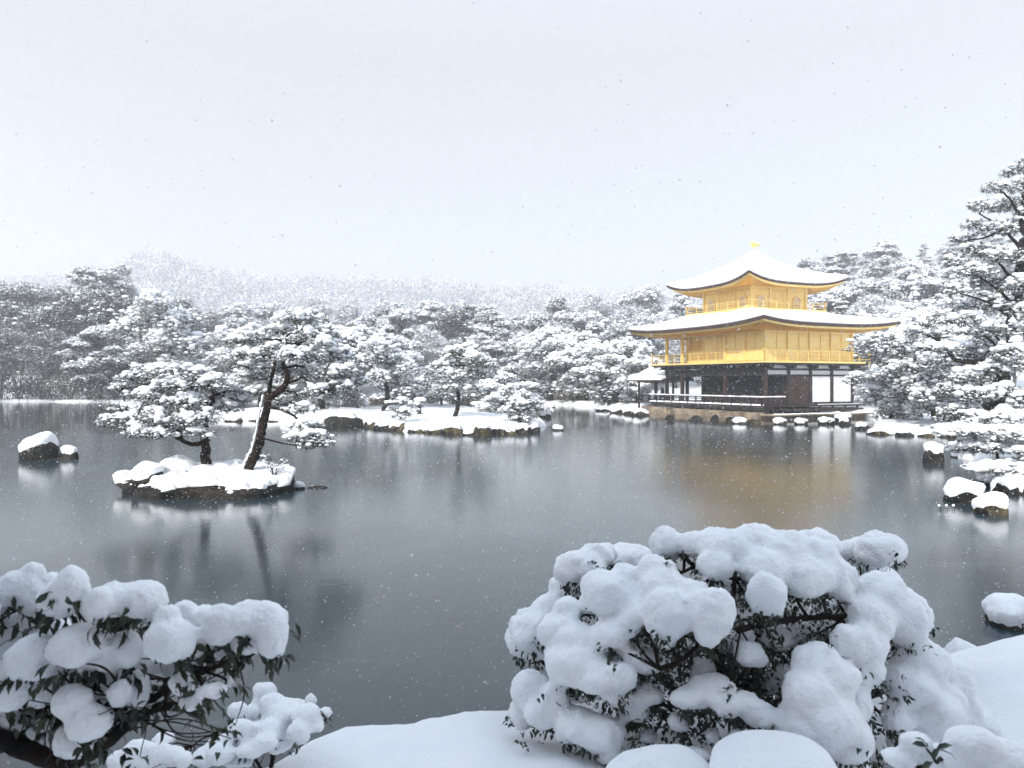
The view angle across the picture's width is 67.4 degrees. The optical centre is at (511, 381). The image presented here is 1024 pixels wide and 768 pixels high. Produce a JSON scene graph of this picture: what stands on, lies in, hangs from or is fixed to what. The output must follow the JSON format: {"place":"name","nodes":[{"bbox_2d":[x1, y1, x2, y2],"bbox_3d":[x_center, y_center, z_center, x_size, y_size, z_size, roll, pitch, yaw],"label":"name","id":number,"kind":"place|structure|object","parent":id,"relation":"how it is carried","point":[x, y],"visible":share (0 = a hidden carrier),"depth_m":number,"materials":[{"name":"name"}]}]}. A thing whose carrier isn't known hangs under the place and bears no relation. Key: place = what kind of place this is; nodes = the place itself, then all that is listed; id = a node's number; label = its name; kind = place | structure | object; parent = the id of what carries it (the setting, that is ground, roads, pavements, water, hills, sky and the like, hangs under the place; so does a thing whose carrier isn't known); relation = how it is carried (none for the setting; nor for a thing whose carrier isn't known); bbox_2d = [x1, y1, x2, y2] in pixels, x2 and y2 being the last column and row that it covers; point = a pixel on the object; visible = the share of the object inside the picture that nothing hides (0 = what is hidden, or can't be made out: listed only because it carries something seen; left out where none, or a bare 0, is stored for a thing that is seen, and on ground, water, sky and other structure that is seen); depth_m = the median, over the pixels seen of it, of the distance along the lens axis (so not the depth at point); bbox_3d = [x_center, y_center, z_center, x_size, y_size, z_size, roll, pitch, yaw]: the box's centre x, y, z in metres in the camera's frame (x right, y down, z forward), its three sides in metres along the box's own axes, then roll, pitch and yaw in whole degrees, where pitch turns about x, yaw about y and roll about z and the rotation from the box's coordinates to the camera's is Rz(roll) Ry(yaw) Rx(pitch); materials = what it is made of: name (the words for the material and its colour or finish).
{"place":"outdoors","nodes":[
{"label":"outdoors","id":0,"kind":"place"},
{"bbox_2d":[0,402,1023,767],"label":"pond water","id":1,"kind":"structure","parent":0,"point":[404,632],"depth_m":14.16,"materials":[{"name":"liquid"}]},
{"bbox_2d":[18,431,59,460],"bbox_3d":[-15.910,2.612,25.763,1.088,1.867,1.050,0,0,0],"label":"pond rock","id":2,"kind":"object","parent":1,"relation":"in","point":[49,449],"visible":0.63,"depth_m":25.50,"materials":[{"name":"stone"}]},
{"bbox_2d":[57,445,78,459],"bbox_3d":[-14.947,2.593,25.790,0.691,0.923,0.522,0,0,0],"label":"pond rock","id":3,"kind":"object","parent":1,"relation":"in","point":[69,452],"visible":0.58,"depth_m":25.67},
{"bbox_2d":[112,459,295,499],"bbox_3d":[-7.290,2.453,18.401,4.275,0.991,3.109,0,0,0],"label":"rocky islet","id":4,"kind":"object","parent":1,"relation":"in","point":[244,481],"visible":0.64,"depth_m":17.32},
{"bbox_2d":[129,461,164,486],"bbox_3d":[-8.513,2.232,17.885,0.788,0.747,0.761,0,0,0],"label":"boulder","id":5,"kind":"object","parent":4,"relation":"on","point":[143,473],"visible":0.66,"depth_m":17.60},
{"bbox_2d":[93,361,253,463],"bbox_3d":[-8.304,0.903,18.618,3.585,2.811,2.437,0,0,0],"label":"islet pine","id":6,"kind":"object","parent":4,"relation":"on","point":[159,399],"visible":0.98,"depth_m":18.14,"materials":[{"name":"white plant"}]},
{"bbox_2d":[160,455,197,471],"bbox_3d":[-8.034,2.215,18.602,1.042,0.891,0.907,0,0,0],"label":"boulder","id":7,"kind":"object","parent":4,"relation":"on","point":[186,464],"visible":0.41,"depth_m":18.31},
{"bbox_2d":[221,307,368,469],"bbox_3d":[-5.283,0.301,18.302,3.631,4.163,2.140,0,0,0],"label":"islet pine","id":8,"kind":"object","parent":4,"relation":"on","point":[338,378],"visible":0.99,"depth_m":18.19,"materials":[{"name":"white plant"}]},
{"bbox_2d":[324,411,358,427],"bbox_3d":[-9.728,2.660,43.953,1.926,1.994,1.506,0,0,0],"label":"shore stone","id":9,"kind":"object","parent":1,"relation":"in","point":[348,419],"visible":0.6,"depth_m":43.46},
{"bbox_2d":[215,403,545,430],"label":"island","id":10,"kind":"structure","parent":1,"relation":"in","point":[468,416],"depth_m":47.01,"materials":[{"name":"snow"}]},
{"bbox_2d":[205,322,292,406],"bbox_3d":[-18.227,-1.108,56.678,8.597,6.434,8.027,0,0,-16],"label":"garden pine","id":11,"kind":"object","parent":10,"relation":"on","point":[221,355],"visible":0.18,"depth_m":55.24,"materials":[{"name":"white plant"}]},
{"bbox_2d":[249,312,375,408],"bbox_3d":[-13.083,-1.308,50.447,8.149,6.709,9.342,0,0,0],"label":"garden pine","id":12,"kind":"object","parent":10,"relation":"on","point":[342,331],"visible":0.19,"depth_m":49.71,"materials":[{"name":"white plant"}]},
{"bbox_2d":[350,328,425,410],"bbox_3d":[-8.533,-0.655,49.740,5.844,5.593,6.948,0,0,0],"label":"garden pine","id":13,"kind":"object","parent":10,"relation":"on","point":[390,367],"visible":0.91,"depth_m":48.57,"materials":[{"name":"white plant"}]},
{"bbox_2d":[384,396,422,419],"bbox_3d":[-5.654,1.506,40.603,2.079,1.516,1.935,0,0,0],"label":"shrub","id":14,"kind":"object","parent":10,"relation":"on","point":[400,412],"visible":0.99,"depth_m":40.30,"materials":[{"name":"white plant"}]},
{"bbox_2d":[412,366,479,404],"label":"garden pine","id":15,"kind":"object","parent":10,"relation":"on","point":[431,396],"visible":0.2,"depth_m":52.30,"materials":[{"name":"white plant"}]},
{"bbox_2d":[416,340,501,415],"bbox_3d":[-2.929,-0.087,43.236,4.825,4.442,4.776,0,0,0],"label":"garden pine","id":16,"kind":"object","parent":10,"relation":"on","point":[463,368],"visible":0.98,"depth_m":42.24,"materials":[{"name":"white plant"}]},
{"bbox_2d":[465,370,545,411],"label":"garden pine","id":17,"kind":"object","parent":10,"relation":"on","point":[495,394],"visible":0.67,"depth_m":50.84,"materials":[{"name":"white plant"}]},
{"bbox_2d":[494,388,547,422],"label":"garden pine","id":18,"kind":"object","parent":10,"relation":"on","point":[513,404],"visible":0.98,"depth_m":41.07,"materials":[{"name":"white plant"}]},
{"bbox_2d":[922,441,944,462],"bbox_3d":[13.511,2.563,24.633,0.629,1.279,0.598,0,0,45],"label":"pond rock","id":19,"kind":"object","parent":1,"relation":"in","point":[937,456],"visible":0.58,"depth_m":24.52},
{"bbox_2d":[943,477,985,503],"bbox_3d":[9.784,2.591,16.611,0.844,0.998,0.784,0,0,0],"label":"shore rock","id":20,"kind":"object","parent":1,"relation":"in","point":[973,490],"visible":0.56,"depth_m":16.45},
{"bbox_2d":[971,491,1008,515],"bbox_3d":[9.430,2.585,15.165,0.627,0.840,0.516,0,0,18],"label":"shore rock","id":21,"kind":"object","parent":1,"relation":"in","point":[980,504],"visible":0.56,"depth_m":14.99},
{"bbox_2d":[981,593,1023,631],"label":"shore rock","id":22,"kind":"object","parent":1,"relation":"in","point":[992,604],"visible":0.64,"depth_m":8.09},
{"bbox_2d":[990,471,1023,494],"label":"shore rock","id":23,"kind":"object","parent":1,"relation":"in","point":[1005,483],"visible":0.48,"depth_m":17.69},
{"bbox_2d":[0,263,1023,767],"bbox_3d":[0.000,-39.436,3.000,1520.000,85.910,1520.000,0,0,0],"label":"ground","id":24,"kind":"structure","parent":0,"point":[480,739],"depth_m":4.26,"materials":[{"name":"snow"}]},
{"bbox_2d":[0,324,33,398],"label":"forest tree","id":25,"kind":"object","parent":24,"relation":"on","point":[6,336],"visible":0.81,"depth_m":101.01,"materials":[{"name":"grey plant"}]},
{"bbox_2d":[0,300,37,368],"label":"forest tree","id":26,"kind":"object","parent":24,"relation":"on","point":[10,311],"visible":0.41,"depth_m":124.98,"materials":[{"name":"grey plant"}]},
{"bbox_2d":[0,368,49,400],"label":"shore bush","id":27,"kind":"object","parent":24,"relation":"on","point":[13,380],"visible":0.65,"depth_m":99.46,"materials":[{"name":"grey plant"}]},
{"bbox_2d":[0,280,60,372],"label":"forest tree","id":28,"kind":"object","parent":24,"relation":"on","point":[15,294],"visible":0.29,"depth_m":131.96,"materials":[{"name":"grey plant"}]},
{"bbox_2d":[12,374,67,400],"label":"shore bush","id":29,"kind":"object","parent":24,"relation":"on","point":[34,387],"visible":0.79,"depth_m":98.55,"materials":[{"name":"grey plant"}]},
{"bbox_2d":[11,304,73,378],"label":"forest tree","id":30,"kind":"object","parent":24,"relation":"on","point":[26,324],"visible":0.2,"depth_m":118.42,"materials":[{"name":"grey plant"}]},
{"bbox_2d":[6,326,90,397],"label":"forest tree","id":31,"kind":"object","parent":24,"relation":"on","point":[54,336],"visible":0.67,"depth_m":100.96,"materials":[{"name":"grey plant"}]},
{"bbox_2d":[28,283,76,350],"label":"forest tree","id":32,"kind":"object","parent":24,"relation":"on","point":[49,294],"visible":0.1,"depth_m":139.83,"materials":[{"name":"grey plant"}]},
{"bbox_2d":[39,369,103,399],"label":"shore bush","id":33,"kind":"object","parent":24,"relation":"on","point":[59,384],"visible":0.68,"depth_m":98.25,"materials":[{"name":"grey plant"}]},
{"bbox_2d":[34,286,109,371],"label":"forest tree","id":34,"kind":"object","parent":24,"relation":"on","point":[75,309],"visible":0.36,"depth_m":117.57,"materials":[{"name":"grey plant"}]},
{"bbox_2d":[53,368,112,399],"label":"shore bush","id":35,"kind":"object","parent":24,"relation":"on","point":[90,389],"visible":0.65,"depth_m":97.85,"materials":[{"name":"grey plant"}]},
{"bbox_2d":[54,323,139,398],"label":"forest tree","id":36,"kind":"object","parent":24,"relation":"on","point":[102,358],"visible":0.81,"depth_m":97.77,"materials":[{"name":"white plant"}]},
{"bbox_2d":[64,263,139,347],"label":"forest tree","id":37,"kind":"object","parent":24,"relation":"on","point":[115,277],"visible":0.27,"depth_m":131.08,"materials":[{"name":"grey plant"}]},
{"bbox_2d":[69,288,137,371],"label":"forest tree","id":38,"kind":"object","parent":24,"relation":"on","point":[102,303],"visible":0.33,"depth_m":116.55,"materials":[{"name":"grey plant"}]},
{"bbox_2d":[80,369,141,401],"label":"shore bush","id":39,"kind":"object","parent":24,"relation":"on","point":[109,394],"visible":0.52,"depth_m":96.97,"materials":[{"name":"grey plant"}]},
{"bbox_2d":[110,332,152,392],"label":"forest tree","id":40,"kind":"object","parent":24,"relation":"on","point":[131,362],"visible":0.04,"depth_m":99.42,"materials":[{"name":"grey plant"}]},
{"bbox_2d":[0,562,300,767],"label":"leafy branch shrub","id":41,"kind":"object","parent":24,"relation":"on","point":[93,673],"visible":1,"depth_m":2.43,"materials":[{"name":"white plant"}]},
{"bbox_2d":[101,288,214,413],"bbox_3d":[-26.733,-2.315,59.546,8.003,9.804,7.788,0,0,24],"label":"garden pine","id":42,"kind":"object","parent":24,"relation":"on","point":[170,342],"visible":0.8,"depth_m":58.24,"materials":[{"name":"white plant"}]},
{"bbox_2d":[171,294,212,323],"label":"forest tree","id":43,"kind":"object","parent":24,"relation":"on","point":[178,300],"visible":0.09,"depth_m":135.99,"materials":[{"name":"grey plant"}]},
{"bbox_2d":[106,682,332,767],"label":"snowy shrub","id":44,"kind":"object","parent":24,"relation":"on","point":[272,721],"visible":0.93,"depth_m":3.71,"materials":[{"name":"snow"}]},
{"bbox_2d":[199,334,253,383],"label":"forest tree","id":45,"kind":"object","parent":24,"relation":"on","point":[216,368],"visible":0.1,"depth_m":100.16,"materials":[{"name":"white plant"}]},
{"bbox_2d":[204,303,262,329],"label":"forest tree","id":46,"kind":"object","parent":24,"relation":"on","point":[239,311],"visible":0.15,"depth_m":135.65,"materials":[{"name":"white plant"}]},
{"bbox_2d":[215,316,260,328],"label":"forest tree","id":47,"kind":"object","parent":24,"relation":"on","point":[233,323],"visible":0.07,"depth_m":117.21,"materials":[{"name":"white plant"}]},
{"bbox_2d":[252,302,287,326],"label":"forest tree","id":48,"kind":"object","parent":24,"relation":"on","point":[270,312],"visible":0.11,"depth_m":142.76,"materials":[{"name":"grey plant"}]},
{"bbox_2d":[288,293,342,325],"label":"forest tree","id":49,"kind":"object","parent":24,"relation":"on","point":[326,309],"visible":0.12,"depth_m":136.15,"materials":[{"name":"grey plant"}]},
{"bbox_2d":[331,302,372,326],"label":"forest tree","id":50,"kind":"object","parent":24,"relation":"on","point":[349,310],"visible":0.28,"depth_m":139.73,"materials":[{"name":"grey plant"}]},
{"bbox_2d":[368,300,412,335],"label":"forest tree","id":51,"kind":"object","parent":24,"relation":"on","point":[387,311],"visible":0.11,"depth_m":132.87,"materials":[{"name":"white plant"}]},
{"bbox_2d":[368,339,427,392],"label":"forest tree","id":52,"kind":"object","parent":24,"relation":"on","point":[392,384],"visible":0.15,"depth_m":99.40,"materials":[{"name":"white plant"}]},
{"bbox_2d":[376,305,429,385],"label":"forest tree","id":53,"kind":"object","parent":24,"relation":"on","point":[403,325],"visible":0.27,"depth_m":113.34,"materials":[{"name":"white plant"}]},
{"bbox_2d":[0,242,843,372],"bbox_3d":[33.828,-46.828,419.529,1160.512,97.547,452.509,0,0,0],"label":"hill forest","id":54,"kind":"object","parent":24,"relation":"on","point":[232,286],"visible":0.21,"depth_m":457.15,"materials":[{"name":"white plant"}]},
{"bbox_2d":[405,297,461,357],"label":"forest tree","id":55,"kind":"object","parent":24,"relation":"on","point":[424,307],"visible":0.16,"depth_m":135.39,"materials":[{"name":"white plant"}]},
{"bbox_2d":[410,328,464,376],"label":"forest tree","id":56,"kind":"object","parent":24,"relation":"on","point":[430,338],"visible":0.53,"depth_m":102.94,"materials":[{"name":"white plant"}]},
{"bbox_2d":[426,304,473,358],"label":"forest tree","id":57,"kind":"object","parent":24,"relation":"on","point":[453,320],"visible":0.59,"depth_m":122.17,"materials":[{"name":"grey plant"}]},
{"bbox_2d":[452,300,495,343],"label":"forest tree","id":58,"kind":"object","parent":24,"relation":"on","point":[475,307],"visible":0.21,"depth_m":141.80,"materials":[{"name":"white plant"}]},
{"bbox_2d":[466,333,507,397],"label":"forest tree","id":59,"kind":"object","parent":24,"relation":"on","point":[488,347],"visible":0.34,"depth_m":100.96,"materials":[{"name":"white plant"}]},
{"bbox_2d":[462,308,514,359],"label":"forest tree","id":60,"kind":"object","parent":24,"relation":"on","point":[502,337],"visible":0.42,"depth_m":123.64,"materials":[{"name":"white plant"}]},
{"bbox_2d":[499,311,539,361],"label":"forest tree","id":61,"kind":"object","parent":24,"relation":"on","point":[516,321],"visible":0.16,"depth_m":141.19,"materials":[{"name":"white plant"}]},
{"bbox_2d":[496,346,548,382],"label":"forest tree","id":62,"kind":"object","parent":24,"relation":"on","point":[511,361],"visible":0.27,"depth_m":100.22,"materials":[{"name":"white plant"}]},
{"bbox_2d":[511,314,551,355],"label":"forest tree","id":63,"kind":"object","parent":24,"relation":"on","point":[533,323],"visible":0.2,"depth_m":116.72,"materials":[{"name":"white plant"}]},
{"bbox_2d":[506,325,577,399],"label":"shore pine","id":64,"kind":"object","parent":24,"relation":"on","point":[535,355],"visible":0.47,"depth_m":86.02,"materials":[{"name":"white plant"}]},
{"bbox_2d":[539,294,577,334],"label":"forest tree","id":65,"kind":"object","parent":24,"relation":"on","point":[556,305],"visible":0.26,"depth_m":135.97,"materials":[{"name":"white plant"}]},
{"bbox_2d":[554,385,590,401],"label":"shore bush","id":66,"kind":"object","parent":24,"relation":"on","point":[573,398],"visible":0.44,"depth_m":83.63,"materials":[{"name":"grey plant"}]},
{"bbox_2d":[541,331,608,400],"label":"shore pine","id":67,"kind":"object","parent":24,"relation":"on","point":[558,361],"visible":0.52,"depth_m":82.45,"materials":[{"name":"white plant"}]},
{"bbox_2d":[556,310,609,338],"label":"forest tree","id":68,"kind":"object","parent":24,"relation":"on","point":[595,321],"visible":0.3,"depth_m":107.33,"materials":[{"name":"white plant"}]},
{"bbox_2d":[572,291,620,338],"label":"forest tree","id":69,"kind":"object","parent":24,"relation":"on","point":[591,301],"visible":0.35,"depth_m":134.70,"materials":[{"name":"white plant"}]},
{"bbox_2d":[568,338,658,398],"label":"shore pine","id":70,"kind":"object","parent":24,"relation":"on","point":[614,352],"visible":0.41,"depth_m":77.36,"materials":[{"name":"white plant"}]},
{"bbox_2d":[597,319,655,355],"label":"forest tree","id":71,"kind":"object","parent":24,"relation":"on","point":[608,335],"visible":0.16,"depth_m":83.44,"materials":[{"name":"white plant"}]},
{"bbox_2d":[597,304,658,340],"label":"forest tree","id":72,"kind":"object","parent":24,"relation":"on","point":[618,316],"visible":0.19,"depth_m":106.64,"materials":[{"name":"white plant"}]},
{"bbox_2d":[604,353,664,403],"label":"shore pine","id":73,"kind":"object","parent":24,"relation":"on","point":[638,363],"visible":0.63,"depth_m":73.15,"materials":[{"name":"white plant"}]},
{"bbox_2d":[609,284,667,336],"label":"forest tree","id":74,"kind":"object","parent":24,"relation":"on","point":[650,294],"visible":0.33,"depth_m":140.08,"materials":[{"name":"white plant"}]},
{"bbox_2d":[606,744,708,767],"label":"snow mound","id":75,"kind":"object","parent":24,"relation":"on","point":[666,756],"visible":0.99,"depth_m":3.33,"materials":[{"name":"snow"}]},
{"bbox_2d":[638,338,692,393],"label":"forest tree","id":76,"kind":"object","parent":24,"relation":"on","point":[659,345],"visible":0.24,"depth_m":85.79,"materials":[{"name":"white plant"}]},
{"bbox_2d":[659,292,702,340],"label":"forest tree","id":77,"kind":"object","parent":24,"relation":"on","point":[681,301],"visible":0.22,"depth_m":131.72,"materials":[{"name":"white plant"}]},
{"bbox_2d":[502,523,1001,767],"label":"snowy shrub","id":78,"kind":"object","parent":24,"relation":"on","point":[846,673],"visible":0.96,"depth_m":3.89,"materials":[{"name":"snow"}]},
{"bbox_2d":[628,240,900,418],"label":"gold temple","id":79,"kind":"structure","parent":24,"relation":"on","point":[747,269],"depth_m":57.85,"materials":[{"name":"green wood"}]},
{"bbox_2d":[790,376,808,403],"bbox_3d":[20.985,0.605,56.112,1.865,1.990,0.105,0,0,-25],"label":"double door","id":80,"kind":"structure","parent":79,"relation":"in","point":[803,384],"depth_m":56.07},
{"bbox_2d":[709,730,836,767],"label":"snow mound","id":81,"kind":"object","parent":24,"relation":"on","point":[754,749],"visible":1,"depth_m":3.21,"materials":[{"name":"snow"}]},
{"bbox_2d":[796,257,828,301],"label":"forest tree","id":82,"kind":"object","parent":24,"relation":"on","point":[809,264],"visible":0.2,"depth_m":157.31,"materials":[{"name":"grey plant"}]},
{"bbox_2d":[811,287,865,314],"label":"forest tree","id":83,"kind":"object","parent":24,"relation":"on","point":[828,298],"visible":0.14,"depth_m":104.94,"materials":[{"name":"white plant"}]},
{"bbox_2d":[819,251,863,293],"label":"forest tree","id":84,"kind":"object","parent":24,"relation":"on","point":[837,267],"visible":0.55,"depth_m":156.15,"materials":[{"name":"white plant"}]},
{"bbox_2d":[842,291,903,316],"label":"forest tree","id":85,"kind":"object","parent":24,"relation":"on","point":[872,306],"visible":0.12,"depth_m":86.86,"materials":[{"name":"white plant"}]},
{"bbox_2d":[841,364,910,420],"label":"shore pine","id":86,"kind":"object","parent":24,"relation":"on","point":[888,408],"visible":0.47,"depth_m":43.16,"materials":[{"name":"white plant"}]},
{"bbox_2d":[840,277,920,314],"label":"forest tree","id":87,"kind":"object","parent":24,"relation":"on","point":[867,285],"visible":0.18,"depth_m":104.36,"materials":[{"name":"white plant"}]},
{"bbox_2d":[857,238,909,282],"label":"forest tree","id":88,"kind":"object","parent":24,"relation":"on","point":[880,260],"visible":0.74,"depth_m":147.04,"materials":[{"name":"white plant"}]},
{"bbox_2d":[854,292,919,361],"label":"shore pine","id":89,"kind":"object","parent":24,"relation":"on","point":[896,310],"visible":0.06,"depth_m":72.64,"materials":[{"name":"white plant"}]},
{"bbox_2d":[842,322,985,419],"bbox_3d":[21.674,-0.466,39.935,6.696,5.476,6.243,0,0,-34],"label":"shore pine","id":90,"kind":"object","parent":24,"relation":"on","point":[883,345],"visible":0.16,"depth_m":40.01,"materials":[{"name":"white plant"}]},
{"bbox_2d":[875,257,954,306],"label":"forest tree","id":91,"kind":"object","parent":24,"relation":"on","point":[915,272],"visible":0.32,"depth_m":105.48,"materials":[{"name":"white plant"}]},
{"bbox_2d":[881,725,1023,767],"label":"shrub","id":92,"kind":"object","parent":24,"relation":"on","point":[965,746],"visible":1,"depth_m":2.26,"materials":[{"name":"white plant"}]},
{"bbox_2d":[883,316,1023,422],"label":"shore pine","id":93,"kind":"object","parent":24,"relation":"on","point":[919,366],"visible":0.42,"depth_m":36.19,"materials":[{"name":"white plant"}]},
{"bbox_2d":[934,238,974,266],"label":"forest tree","id":94,"kind":"object","parent":24,"relation":"on","point":[950,247],"visible":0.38,"depth_m":158.85,"materials":[{"name":"white plant"}]},
{"bbox_2d":[906,256,1003,312],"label":"forest tree","id":95,"kind":"object","parent":24,"relation":"on","point":[946,271],"visible":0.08,"depth_m":105.93,"materials":[{"name":"white plant"}]},
{"bbox_2d":[895,293,1021,383],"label":"shore pine","id":96,"kind":"object","parent":24,"relation":"on","point":[952,302],"visible":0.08,"depth_m":65.46,"materials":[{"name":"white plant"}]},
{"bbox_2d":[944,637,976,653],"bbox_3d":[3.035,1.917,5.194,0.266,0.369,0.201,0,0,0],"label":"snow mound","id":97,"kind":"object","parent":24,"relation":"on","point":[956,644],"visible":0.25,"depth_m":5.17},
{"bbox_2d":[901,155,1023,436],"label":"pine","id":98,"kind":"object","parent":24,"relation":"on","point":[992,276],"visible":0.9,"depth_m":27.84,"materials":[{"name":"white plant"}]},
{"bbox_2d":[929,404,1023,440],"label":"garden pine","id":99,"kind":"object","parent":24,"relation":"on","point":[969,420],"visible":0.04,"depth_m":24.65,"materials":[{"name":"white plant"}]},
{"bbox_2d":[930,406,1023,458],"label":"garden pine","id":100,"kind":"object","parent":24,"relation":"on","point":[971,439],"visible":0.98,"depth_m":20.00,"materials":[{"name":"white plant"}]},
{"bbox_2d":[959,445,1023,483],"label":"garden pine","id":101,"kind":"object","parent":24,"relation":"on","point":[990,468],"visible":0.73,"depth_m":18.26,"materials":[{"name":"white plant"}]},
{"bbox_2d":[0,0,1023,762],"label":"falling snow","id":102,"kind":"structure","parent":0,"point":[498,290],"depth_m":11.66,"materials":[{"name":"snow"}]},
{"bbox_2d":[0,0,1023,295],"label":"sky","id":103,"kind":"structure","parent":0,"point":[542,111],"materials":[{"name":"white"}]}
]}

